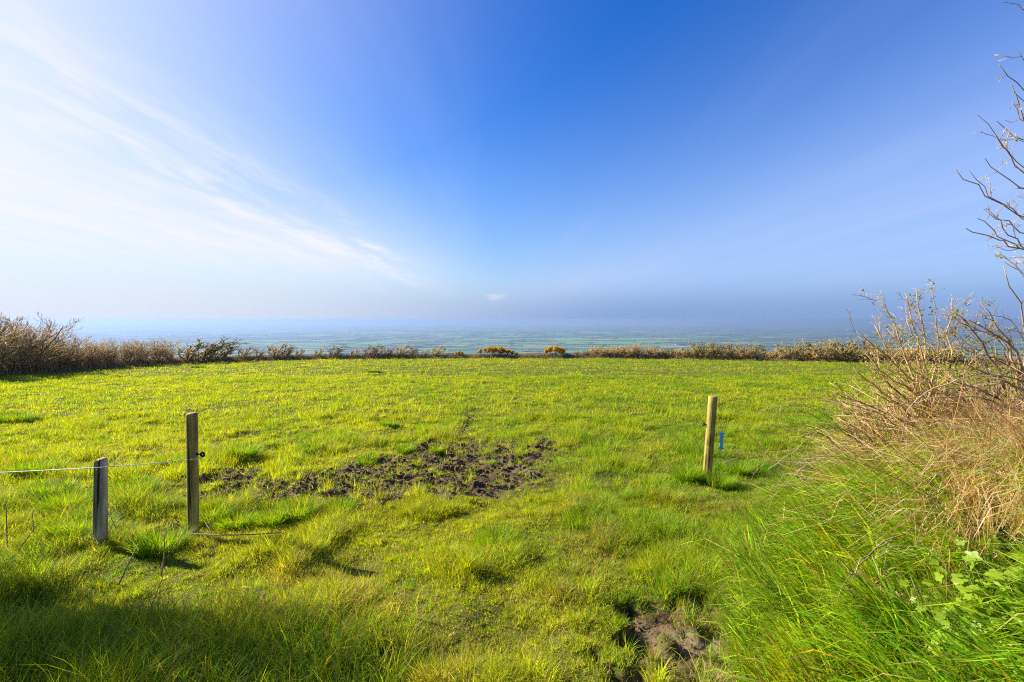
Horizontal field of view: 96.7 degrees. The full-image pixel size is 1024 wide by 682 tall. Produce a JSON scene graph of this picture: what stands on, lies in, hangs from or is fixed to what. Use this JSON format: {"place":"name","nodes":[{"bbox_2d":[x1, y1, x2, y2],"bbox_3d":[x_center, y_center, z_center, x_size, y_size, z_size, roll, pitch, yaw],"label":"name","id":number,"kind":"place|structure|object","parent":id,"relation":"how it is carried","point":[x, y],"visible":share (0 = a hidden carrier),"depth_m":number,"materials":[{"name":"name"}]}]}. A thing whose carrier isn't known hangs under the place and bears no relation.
{"place":"outdoors","nodes":[
{"label":"outdoors","id":0,"kind":"place"},
{"bbox_2d":[0,532,445,681],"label":"rough grass","id":1,"kind":"structure","parent":0,"point":[241,667],"depth_m":2.34,"materials":[{"name":"green plant"}]},
{"bbox_2d":[0,322,1023,681],"bbox_3d":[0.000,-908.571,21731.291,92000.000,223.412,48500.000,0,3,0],"label":"ground","id":2,"kind":"structure","parent":0,"point":[686,634],"depth_m":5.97,"materials":[{"name":"green plant"}]},
{"bbox_2d":[5,498,7,547],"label":"dry stalk","id":3,"kind":"object","parent":2,"relation":"on","point":[6,525],"visible":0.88,"depth_m":3.89,"materials":[{"name":"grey plant"}]},
{"bbox_2d":[0,311,30,364],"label":"bare shrub","id":4,"kind":"object","parent":2,"relation":"on","point":[10,333],"visible":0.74,"depth_m":22.05,"materials":[{"name":"brown plant"}]},
{"bbox_2d":[0,313,34,369],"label":"bare shrub","id":5,"kind":"object","parent":2,"relation":"on","point":[4,356],"visible":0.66,"depth_m":22.94,"materials":[{"name":"brown plant"}]},
{"bbox_2d":[3,321,67,368],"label":"bare shrub","id":6,"kind":"object","parent":2,"relation":"on","point":[42,338],"visible":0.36,"depth_m":25.00,"materials":[{"name":"brown plant"}]},
{"bbox_2d":[0,312,84,371],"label":"bare shrub","id":7,"kind":"object","parent":2,"relation":"on","point":[25,354],"visible":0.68,"depth_m":23.98,"materials":[{"name":"brown plant"}]},
{"bbox_2d":[44,331,94,365],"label":"bare shrub","id":8,"kind":"object","parent":2,"relation":"on","point":[61,358],"visible":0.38,"depth_m":26.14,"materials":[{"name":"brown plant"}]},
{"bbox_2d":[56,338,90,364],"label":"bare shrub","id":9,"kind":"object","parent":2,"relation":"on","point":[77,351],"visible":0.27,"depth_m":27.17,"materials":[{"name":"brown plant"}]},
{"bbox_2d":[73,339,121,365],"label":"bare shrub","id":10,"kind":"object","parent":2,"relation":"on","point":[90,356],"visible":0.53,"depth_m":28.21,"materials":[{"name":"brown plant"}]},
{"bbox_2d":[92,457,107,545],"bbox_3d":[-3.573,1.575,3.947,0.102,1.130,0.110,2,1,0],"label":"fence stake","id":11,"kind":"object","parent":2,"relation":"on","point":[100,500],"visible":0.77,"depth_m":3.92,"materials":[{"name":"grey wood"}]},
{"bbox_2d":[87,338,128,361],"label":"bare shrub","id":12,"kind":"object","parent":2,"relation":"on","point":[104,347],"visible":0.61,"depth_m":29.44,"materials":[{"name":"brown plant"}]},
{"bbox_2d":[118,544,137,584],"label":"dry stalk","id":13,"kind":"object","parent":2,"relation":"on","point":[127,566],"visible":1,"depth_m":3.35,"materials":[{"name":"brown plant"}]},
{"bbox_2d":[103,338,158,361],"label":"bare shrub","id":14,"kind":"object","parent":2,"relation":"on","point":[128,353],"visible":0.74,"depth_m":30.88,"materials":[{"name":"brown plant"}]},
{"bbox_2d":[125,340,154,360],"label":"bare shrub","id":15,"kind":"object","parent":2,"relation":"on","point":[140,353],"visible":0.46,"depth_m":31.93,"materials":[{"name":"brown plant"}]},
{"bbox_2d":[132,338,183,360],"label":"bare shrub","id":16,"kind":"object","parent":2,"relation":"on","point":[156,353],"visible":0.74,"depth_m":33.25,"materials":[{"name":"brown plant"}]},
{"bbox_2d":[150,570,165,608],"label":"dry stalk","id":17,"kind":"object","parent":2,"relation":"on","point":[157,590],"visible":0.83,"depth_m":2.95,"materials":[{"name":"brown plant"}]},
{"bbox_2d":[158,342,179,360],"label":"bare shrub","id":18,"kind":"object","parent":2,"relation":"on","point":[172,356],"visible":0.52,"depth_m":34.37,"materials":[{"name":"brown plant"}]},
{"bbox_2d":[160,532,182,575],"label":"dry stalk","id":19,"kind":"object","parent":2,"relation":"on","point":[168,553],"visible":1,"depth_m":3.54,"materials":[{"name":"brown plant"}]},
{"bbox_2d":[186,412,205,539],"bbox_3d":[-2.906,1.405,4.206,0.178,1.494,0.094,1,2,0],"label":"fence post","id":20,"kind":"object","parent":2,"relation":"on","point":[192,470],"visible":0.87,"depth_m":4.17,"materials":[{"name":"brown wood"}]},
{"bbox_2d":[0,457,202,472],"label":"fence wire","id":21,"kind":"object","parent":20,"relation":"attached to","point":[99,467],"visible":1,"depth_m":3.93,"materials":[{"name":"silver metal"}]},
{"bbox_2d":[191,532,281,535],"bbox_3d":[-2.477,1.705,4.016,1.011,0.135,0.053,1,3,14],"label":"ground wire","id":22,"kind":"object","parent":20,"relation":"attached to","point":[236,534],"visible":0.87,"depth_m":3.99,"materials":[{"name":"grey metal"}]},
{"bbox_2d":[177,342,214,360],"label":"thorn shrub","id":23,"kind":"object","parent":2,"relation":"on","point":[187,352],"visible":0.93,"depth_m":35.37,"materials":[{"name":"brown plant"}]},
{"bbox_2d":[186,335,236,360],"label":"thorn shrub","id":24,"kind":"object","parent":2,"relation":"on","point":[209,353],"visible":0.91,"depth_m":36.27,"materials":[{"name":"brown plant"}]},
{"bbox_2d":[213,338,246,359],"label":"thorn shrub","id":25,"kind":"object","parent":2,"relation":"on","point":[230,350],"visible":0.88,"depth_m":37.82,"materials":[{"name":"brown plant"}]},
{"bbox_2d":[238,345,257,357],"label":"thorn shrub","id":26,"kind":"object","parent":2,"relation":"on","point":[248,352],"visible":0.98,"depth_m":39.35,"materials":[{"name":"brown plant"}]},
{"bbox_2d":[267,342,295,357],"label":"thorn shrub","id":27,"kind":"object","parent":2,"relation":"on","point":[274,350],"visible":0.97,"depth_m":40.68,"materials":[{"name":"brown plant"}]},
{"bbox_2d":[280,345,298,356],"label":"thorn shrub","id":28,"kind":"object","parent":2,"relation":"on","point":[290,351],"visible":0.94,"depth_m":41.35,"materials":[{"name":"brown plant"}]},
{"bbox_2d":[296,348,304,355],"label":"thorn shrub","id":29,"kind":"object","parent":2,"relation":"on","point":[301,352],"visible":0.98,"depth_m":42.12,"materials":[{"name":"brown plant"}]},
{"bbox_2d":[326,345,349,355],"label":"thorn shrub","id":30,"kind":"object","parent":2,"relation":"on","point":[338,351],"visible":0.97,"depth_m":43.46,"materials":[{"name":"brown plant"}]},
{"bbox_2d":[5,396,721,681],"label":"trampled grass","id":31,"kind":"structure","parent":2,"relation":"on","point":[428,484],"depth_m":5.81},
{"bbox_2d":[361,344,383,355],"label":"thorn shrub","id":32,"kind":"object","parent":2,"relation":"on","point":[372,351],"visible":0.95,"depth_m":44.01,"materials":[{"name":"brown plant"}]},
{"bbox_2d":[374,346,385,355],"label":"thorn shrub","id":33,"kind":"object","parent":2,"relation":"on","point":[380,351],"visible":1,"depth_m":44.27,"materials":[{"name":"brown plant"}]},
{"bbox_2d":[395,343,412,355],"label":"thorn shrub","id":34,"kind":"object","parent":2,"relation":"on","point":[401,350],"visible":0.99,"depth_m":44.62,"materials":[{"name":"brown plant"}]},
{"bbox_2d":[432,345,446,354],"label":"thorn shrub","id":35,"kind":"object","parent":2,"relation":"on","point":[438,351],"visible":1,"depth_m":44.99,"materials":[{"name":"brown plant"}]},
{"bbox_2d":[156,413,734,681],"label":"soil debris","id":36,"kind":"object","parent":2,"relation":"on","point":[280,482],"visible":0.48,"depth_m":6.08,"materials":[{"name":"brown soil"}]},
{"bbox_2d":[478,346,505,355],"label":"gorse bush","id":37,"kind":"object","parent":2,"relation":"on","point":[491,349],"visible":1,"depth_m":45.22,"materials":[{"name":"yellow plant"}]},
{"bbox_2d":[499,349,513,354],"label":"gorse bush","id":38,"kind":"object","parent":2,"relation":"on","point":[508,351],"visible":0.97,"depth_m":45.40,"materials":[{"name":"yellow plant"}]},
{"bbox_2d":[0,349,1022,375],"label":"hedge bottom vegetation","id":39,"kind":"object","parent":2,"relation":"on","point":[78,363],"visible":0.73,"depth_m":37.71,"materials":[{"name":"plant"}]},
{"bbox_2d":[544,346,565,355],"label":"gorse bush","id":40,"kind":"object","parent":2,"relation":"on","point":[555,349],"visible":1,"depth_m":45.18,"materials":[{"name":"yellow plant"}]},
{"bbox_2d":[588,345,609,355],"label":"thorn bush","id":41,"kind":"object","parent":2,"relation":"on","point":[599,350],"visible":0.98,"depth_m":45.01,"materials":[{"name":"brown plant"}]},
{"bbox_2d":[602,346,626,355],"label":"bare shrub","id":42,"kind":"object","parent":2,"relation":"on","point":[612,351],"visible":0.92,"depth_m":44.70,"materials":[{"name":"brown plant"}]},
{"bbox_2d":[614,344,638,356],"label":"thorn bush","id":43,"kind":"object","parent":2,"relation":"on","point":[627,352],"visible":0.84,"depth_m":44.36,"materials":[{"name":"brown plant"}]},
{"bbox_2d":[624,343,651,355],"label":"bare shrub","id":44,"kind":"object","parent":2,"relation":"on","point":[637,352],"visible":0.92,"depth_m":44.06,"materials":[{"name":"brown plant"}]},
{"bbox_2d":[645,346,663,356],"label":"thorn bush","id":45,"kind":"object","parent":2,"relation":"on","point":[653,351],"visible":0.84,"depth_m":43.84,"materials":[{"name":"brown plant"}]},
{"bbox_2d":[656,346,675,355],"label":"thorn bush","id":46,"kind":"object","parent":2,"relation":"on","point":[666,352],"visible":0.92,"depth_m":43.68,"materials":[{"name":"brown plant"}]},
{"bbox_2d":[672,349,691,355],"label":"thorn bush","id":47,"kind":"object","parent":2,"relation":"on","point":[679,352],"visible":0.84,"depth_m":43.32,"materials":[{"name":"brown plant"}]},
{"bbox_2d":[680,346,706,356],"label":"thorn bush","id":48,"kind":"object","parent":2,"relation":"on","point":[689,353],"visible":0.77,"depth_m":42.51,"materials":[{"name":"brown plant"}]},
{"bbox_2d":[688,338,725,358],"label":"thorn bush","id":49,"kind":"object","parent":2,"relation":"on","point":[708,351],"visible":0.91,"depth_m":42.20,"materials":[{"name":"brown plant"}]},
{"bbox_2d":[702,395,717,479],"bbox_3d":[2.575,1.455,5.953,0.183,1.495,0.112,1,3,22],"label":"gate post","id":50,"kind":"object","parent":2,"relation":"on","point":[710,424],"visible":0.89,"depth_m":5.90,"materials":[{"name":"yellow wood"}]},
{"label":"wire","id":51,"kind":"object","parent":50,"relation":"attached to","visible":0},
{"bbox_2d":[718,427,724,448],"bbox_3d":[2.717,1.256,5.900,0.078,0.284,0.078,2,3,0],"label":"electric fence grip","id":52,"kind":"object","parent":51,"relation":"hanging from","point":[721,440],"visible":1,"depth_m":5.89,"materials":[{"name":"blue plastic"}]},
{"bbox_2d":[707,340,742,358],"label":"thorn bush","id":53,"kind":"object","parent":2,"relation":"on","point":[729,352],"visible":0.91,"depth_m":41.60,"materials":[{"name":"brown plant"}]},
{"bbox_2d":[733,349,747,356],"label":"thorn bush","id":54,"kind":"object","parent":2,"relation":"on","point":[738,353],"visible":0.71,"depth_m":41.12,"materials":[{"name":"brown plant"}]},
{"bbox_2d":[732,341,770,359],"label":"thorn bush","id":55,"kind":"object","parent":2,"relation":"on","point":[753,352],"visible":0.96,"depth_m":40.52,"materials":[{"name":"brown plant"}]},
{"bbox_2d":[735,451,808,490],"bbox_3d":[3.447,1.806,5.864,1.899,0.607,1.340,-2,3,-39],"label":"bramble tangle","id":56,"kind":"object","parent":2,"relation":"on","point":[771,473],"visible":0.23,"depth_m":5.99,"materials":[{"name":"plant"}]},
{"bbox_2d":[772,348,789,357],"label":"thorn bush","id":57,"kind":"object","parent":2,"relation":"on","point":[777,354],"visible":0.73,"depth_m":39.63,"materials":[{"name":"brown plant"}]},
{"bbox_2d":[723,394,863,516],"bbox_3d":[2.795,1.153,4.531,1.393,1.319,1.173,0,3,0],"label":"bramble tangle","id":58,"kind":"object","parent":2,"relation":"on","point":[794,454],"visible":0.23,"depth_m":4.46,"materials":[{"name":"brown plant"}]},
{"bbox_2d":[774,339,815,358],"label":"thorn bush","id":59,"kind":"object","parent":2,"relation":"on","point":[794,351],"visible":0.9,"depth_m":38.82,"materials":[{"name":"brown plant"}]},
{"bbox_2d":[802,347,828,358],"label":"thorn bush","id":60,"kind":"object","parent":2,"relation":"on","point":[810,355],"visible":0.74,"depth_m":38.11,"materials":[{"name":"brown plant"}]},
{"bbox_2d":[763,390,874,444],"bbox_3d":[2.537,0.637,3.743,0.870,0.444,0.240,1,3,15],"label":"bramble","id":61,"kind":"object","parent":2,"relation":"on","point":[822,417],"visible":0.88,"depth_m":3.82,"materials":[{"name":"brown plant"}]},
{"bbox_2d":[768,410,877,488],"bbox_3d":[2.418,0.849,3.539,0.711,0.673,0.296,2,3,37],"label":"bramble","id":62,"kind":"object","parent":2,"relation":"on","point":[818,455],"visible":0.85,"depth_m":3.58,"materials":[{"name":"brown plant"}]},
{"bbox_2d":[802,337,856,361],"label":"thorn bush","id":63,"kind":"object","parent":2,"relation":"on","point":[821,349],"visible":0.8,"depth_m":37.65,"materials":[{"name":"brown plant"}]},
{"bbox_2d":[819,335,877,360],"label":"thorn bush","id":64,"kind":"object","parent":2,"relation":"on","point":[852,350],"visible":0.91,"depth_m":36.73,"materials":[{"name":"brown plant"}]},
{"bbox_2d":[765,388,938,503],"bbox_3d":[3.269,1.035,3.957,2.269,1.350,1.630,-2,4,-40],"label":"bramble tangle","id":65,"kind":"object","parent":2,"relation":"on","point":[822,445],"visible":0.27,"depth_m":4.17,"materials":[{"name":"brown plant"}]},
{"bbox_2d":[795,376,952,492],"bbox_3d":[3.067,0.835,3.680,1.127,1.111,1.356,-2,4,-41],"label":"bramble tangle","id":66,"kind":"object","parent":2,"relation":"on","point":[874,409],"visible":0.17,"depth_m":3.91,"materials":[{"name":"plant"}]},
{"bbox_2d":[855,347,893,360],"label":"thorn bush","id":67,"kind":"object","parent":2,"relation":"on","point":[860,351],"visible":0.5,"depth_m":36.18,"materials":[{"name":"brown plant"}]},
{"bbox_2d":[847,570,917,605],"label":"bramble","id":68,"kind":"object","parent":2,"relation":"on","point":[883,587],"visible":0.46,"depth_m":2.13,"materials":[{"name":"brown plant"}]},
{"bbox_2d":[837,522,928,607],"bbox_3d":[1.976,1.150,2.392,0.763,0.344,0.137,-1,3,-27],"label":"bramble","id":69,"kind":"object","parent":2,"relation":"on","point":[871,552],"visible":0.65,"depth_m":2.38,"materials":[{"name":"brown plant"}]},
{"bbox_2d":[752,341,1023,600],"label":"dead grass","id":70,"kind":"structure","parent":2,"relation":"on","point":[969,416],"depth_m":2.58,"materials":[{"name":"plant"}]},
{"bbox_2d":[873,346,911,360],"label":"thorn bush","id":71,"kind":"object","parent":2,"relation":"on","point":[893,352],"visible":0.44,"depth_m":35.39,"materials":[{"name":"brown plant"}]},
{"bbox_2d":[816,279,993,459],"bbox_3d":[3.163,0.317,3.848,1.665,1.668,1.436,0,3,0],"label":"hawthorn bush","id":72,"kind":"object","parent":2,"relation":"on","point":[908,386],"visible":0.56,"depth_m":3.72,"materials":[{"name":"brown plant"}]},
{"bbox_2d":[811,388,905,449],"bbox_3d":[2.585,0.611,3.387,0.616,0.497,0.152,1,3,23],"label":"bramble","id":73,"kind":"object","parent":72,"relation":"attached to","point":[852,429],"visible":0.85,"depth_m":3.42,"materials":[{"name":"plant"}]},
{"bbox_2d":[888,580,931,622],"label":"leafy plant","id":74,"kind":"object","parent":2,"relation":"on","point":[904,583],"visible":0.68,"depth_m":2.11,"materials":[{"name":"green plant"}]},
{"bbox_2d":[897,346,942,360],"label":"thorn bush","id":75,"kind":"object","parent":2,"relation":"on","point":[915,353],"visible":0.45,"depth_m":34.48,"materials":[{"name":"brown plant"}]},
{"bbox_2d":[863,375,1023,445],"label":"bramble","id":76,"kind":"object","parent":2,"relation":"on","point":[944,397],"visible":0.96,"depth_m":2.91,"materials":[{"name":"brown plant"}]},
{"bbox_2d":[915,594,972,638],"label":"leafy plant","id":77,"kind":"object","parent":2,"relation":"on","point":[922,610],"visible":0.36,"depth_m":1.94,"materials":[{"name":"green plant"}]},
{"bbox_2d":[915,341,973,362],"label":"thorn bush","id":78,"kind":"object","parent":2,"relation":"on","point":[954,357],"visible":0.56,"depth_m":33.40,"materials":[{"name":"brown plant"}]},
{"bbox_2d":[923,623,988,669],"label":"leafy plant","id":79,"kind":"object","parent":2,"relation":"on","point":[935,653],"visible":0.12,"depth_m":1.80,"materials":[{"name":"green plant"}]},
{"bbox_2d":[921,566,991,614],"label":"leafy plant","id":80,"kind":"object","parent":2,"relation":"on","point":[968,595],"visible":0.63,"depth_m":1.93,"materials":[{"name":"green plant"}]},
{"bbox_2d":[930,609,990,665],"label":"leafy plant","id":81,"kind":"object","parent":2,"relation":"on","point":[941,620],"visible":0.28,"depth_m":1.78,"materials":[{"name":"green plant"}]},
{"bbox_2d":[927,640,998,681],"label":"leafy plant","id":82,"kind":"object","parent":2,"relation":"on","point":[960,667],"visible":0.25,"depth_m":1.71,"materials":[{"name":"green plant"}]},
{"bbox_2d":[919,250,1023,436],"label":"hawthorn bush","id":83,"kind":"object","parent":2,"relation":"on","point":[986,370],"visible":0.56,"depth_m":3.33,"materials":[{"name":"brown plant"}]},
{"bbox_2d":[944,595,998,650],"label":"leafy plant","id":84,"kind":"object","parent":2,"relation":"on","point":[948,624],"visible":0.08,"depth_m":1.84,"materials":[{"name":"green plant"}]},
{"bbox_2d":[923,548,1021,613],"bbox_3d":[1.993,1.009,1.940,0.274,0.223,0.334,-1,3,-18],"label":"leafy plant","id":85,"kind":"object","parent":2,"relation":"on","point":[961,580],"visible":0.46,"depth_m":1.94,"materials":[{"name":"green plant"}]},
{"bbox_2d":[951,511,1010,543],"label":"ivy","id":86,"kind":"object","parent":2,"relation":"on","point":[962,516],"visible":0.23,"depth_m":2.23,"materials":[{"name":"green plant"}]},
{"bbox_2d":[940,595,1023,639],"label":"leafy plant","id":87,"kind":"object","parent":2,"relation":"on","point":[953,614],"visible":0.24,"depth_m":1.79,"materials":[{"name":"green plant"}]},
{"bbox_2d":[952,536,1023,581],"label":"leafy plant","id":88,"kind":"object","parent":2,"relation":"on","point":[966,543],"visible":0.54,"depth_m":1.98,"materials":[{"name":"green plant"}]},
{"bbox_2d":[955,2,1023,263],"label":"hawthorn tree","id":89,"kind":"object","parent":2,"relation":"on","point":[1003,204],"visible":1,"depth_m":2.99,"materials":[{"name":"brown plant"}]},
{"bbox_2d":[958,602,1023,670],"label":"leafy plant","id":90,"kind":"object","parent":2,"relation":"on","point":[1000,641],"visible":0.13,"depth_m":1.61,"materials":[{"name":"green plant"}]},
{"bbox_2d":[960,577,1023,631],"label":"leafy plant","id":91,"kind":"object","parent":2,"relation":"on","point":[986,611],"visible":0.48,"depth_m":1.74,"materials":[{"name":"green plant"}]},
{"bbox_2d":[960,613,1023,680],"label":"leafy plant","id":92,"kind":"object","parent":2,"relation":"on","point":[977,626],"visible":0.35,"depth_m":1.71,"materials":[{"name":"green plant"}]},
{"bbox_2d":[972,609,1016,652],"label":"leafy plant","id":93,"kind":"object","parent":2,"relation":"on","point":[981,617],"visible":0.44,"depth_m":1.68,"materials":[{"name":"green plant"}]},
{"bbox_2d":[978,491,1021,526],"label":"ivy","id":94,"kind":"object","parent":2,"relation":"on","point":[993,506],"visible":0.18,"depth_m":2.27,"materials":[{"name":"green plant"}]},
{"bbox_2d":[994,459,1009,523],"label":"bramble","id":95,"kind":"object","parent":2,"relation":"on","point":[1001,478],"visible":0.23,"depth_m":2.31,"materials":[{"name":"plant"}]},
{"bbox_2d":[984,569,1023,612],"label":"leafy plant","id":96,"kind":"object","parent":2,"relation":"on","point":[996,582],"visible":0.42,"depth_m":1.77,"materials":[{"name":"green plant"}]},
{"bbox_2d":[989,517,1023,553],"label":"ivy","id":97,"kind":"object","parent":2,"relation":"on","point":[1004,536],"visible":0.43,"depth_m":2.02,"materials":[{"name":"green plant"}]},
{"bbox_2d":[0,0,1023,321],"label":"sky","id":98,"kind":"structure","parent":0,"point":[161,160],"materials":[{"name":"blue"}]},
{"bbox_2d":[0,323,1023,360],"bbox_3d":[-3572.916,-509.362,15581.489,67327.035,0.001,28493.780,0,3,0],"label":"farmland terrain","id":99,"kind":"structure","parent":0,"point":[573,341],"depth_m":6353.48,"materials":[{"name":"plant"}]},
{"bbox_2d":[396,324,710,325],"bbox_3d":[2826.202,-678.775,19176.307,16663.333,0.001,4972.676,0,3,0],"label":"water","id":100,"kind":"structure","parent":0,"point":[602,324],"depth_m":20727.25,"materials":[{"name":"blue liquid"}]},
{"bbox_2d":[676,393,1023,681],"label":"long grass","id":101,"kind":"structure","parent":0,"point":[800,597],"depth_m":2.36,"materials":[{"name":"green plant"}]},
{"bbox_2d":[741,418,835,494],"bbox_3d":[2.319,1.010,3.855,0.705,0.688,0.199,1,3,21],"label":"bramble","id":102,"kind":"object","parent":101,"relation":"on","point":[781,467],"visible":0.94,"depth_m":3.83,"materials":[{"name":"plant"}]},
{"bbox_2d":[763,417,849,462],"bbox_3d":[2.481,0.848,3.833,0.685,0.412,0.149,1,3,26],"label":"bramble","id":103,"kind":"object","parent":101,"relation":"on","point":[807,433],"visible":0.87,"depth_m":3.84,"materials":[{"name":"plant"}]},
{"bbox_2d":[687,323,1016,324],"bbox_3d":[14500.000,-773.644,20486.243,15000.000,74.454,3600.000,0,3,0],"label":"hills","id":104,"kind":"structure","parent":0,"point":[830,324],"depth_m":19667.47,"materials":[{"name":"blue"}]},
{"bbox_2d":[909,643,966,679],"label":"leafy plant","id":105,"kind":"object","parent":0,"point":[934,661],"visible":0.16,"depth_m":1.80,"materials":[{"name":"green plant"}]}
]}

